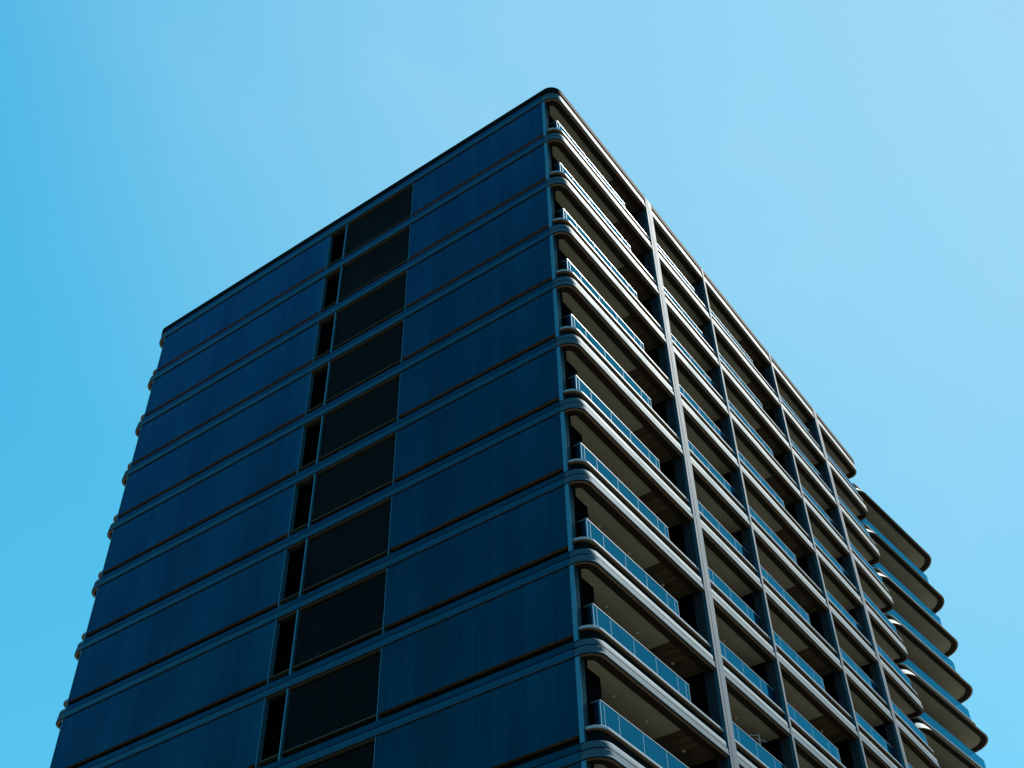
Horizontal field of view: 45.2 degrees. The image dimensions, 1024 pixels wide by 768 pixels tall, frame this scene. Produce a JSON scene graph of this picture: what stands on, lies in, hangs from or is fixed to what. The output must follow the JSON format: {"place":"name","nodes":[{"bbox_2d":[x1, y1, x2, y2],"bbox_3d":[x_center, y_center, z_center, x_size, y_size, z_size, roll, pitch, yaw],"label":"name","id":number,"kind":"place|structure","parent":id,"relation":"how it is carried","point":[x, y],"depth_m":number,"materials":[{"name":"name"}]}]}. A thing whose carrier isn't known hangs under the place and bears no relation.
{"place":"outdoors","nodes":[
{"label":"outdoors","id":0,"kind":"place"},
{"bbox_2d":[50,87,939,767],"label":"apartment tower","id":1,"kind":"structure","parent":0,"point":[508,439],"depth_m":49.23,"materials":[{"name":"blue"}]},
{"bbox_2d":[257,690,286,764],"bbox_3d":[-8.195,11.899,42.671,1.040,2.496,0.260,-27,-50,24],"label":"window","id":2,"kind":"structure","parent":1,"relation":"in","point":[277,706],"depth_m":42.85,"materials":[{"name":"black glass"}]},
{"bbox_2d":[269,611,296,679],"bbox_3d":[-8.247,9.561,44.999,1.040,2.496,0.260,-27,-50,24],"label":"window","id":3,"kind":"structure","parent":1,"relation":"in","point":[288,622],"depth_m":45.20,"materials":[{"name":"black glass"}]},
{"bbox_2d":[280,540,305,603],"bbox_3d":[-8.300,7.223,47.327,1.040,2.496,0.260,-27,-50,24],"label":"window","id":4,"kind":"structure","parent":1,"relation":"in","point":[297,552],"depth_m":47.54,"materials":[{"name":"black glass"}]},
{"bbox_2d":[290,476,313,534],"bbox_3d":[-8.353,4.885,49.656,1.040,2.496,0.260,-27,-50,24],"label":"window","id":5,"kind":"structure","parent":1,"relation":"in","point":[306,487],"depth_m":49.89,"materials":[{"name":"black glass"}]},
{"bbox_2d":[299,417,321,470],"bbox_3d":[-8.405,2.547,51.984,1.040,2.496,0.260,-27,-50,24],"label":"window","id":6,"kind":"structure","parent":1,"relation":"in","point":[310,457],"depth_m":52.24,"materials":[{"name":"black glass"}]},
{"bbox_2d":[307,363,328,413],"bbox_3d":[-8.458,0.209,54.313,1.040,2.496,0.260,-27,-50,24],"label":"window","id":7,"kind":"structure","parent":1,"relation":"in","point":[320,374],"depth_m":54.61,"materials":[{"name":"black glass"}]},
{"bbox_2d":[314,314,334,360],"bbox_3d":[-8.510,-2.129,56.641,1.040,2.496,0.260,-27,-50,24],"label":"window","id":8,"kind":"structure","parent":1,"relation":"in","point":[327,325],"depth_m":56.95,"materials":[{"name":"black glass"}]},
{"bbox_2d":[321,268,340,311],"bbox_3d":[-8.563,-4.467,58.969,1.040,2.496,0.260,-27,-50,24],"label":"window","id":9,"kind":"structure","parent":1,"relation":"in","point":[333,284],"depth_m":59.31,"materials":[{"name":"black glass"}]},
{"bbox_2d":[327,226,345,266],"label":"window","id":10,"kind":"structure","parent":1,"relation":"in","point":[339,236],"depth_m":61.67,"materials":[{"name":"black glass"}]},
{"bbox_2d":[0,0,1023,767],"label":"sky","id":11,"kind":"structure","parent":0,"point":[848,175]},
{"bbox_2d":[852,483,987,767],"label":"neighbouring tower","id":12,"kind":"structure","parent":0,"point":[951,731],"depth_m":74.40,"materials":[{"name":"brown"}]}
]}

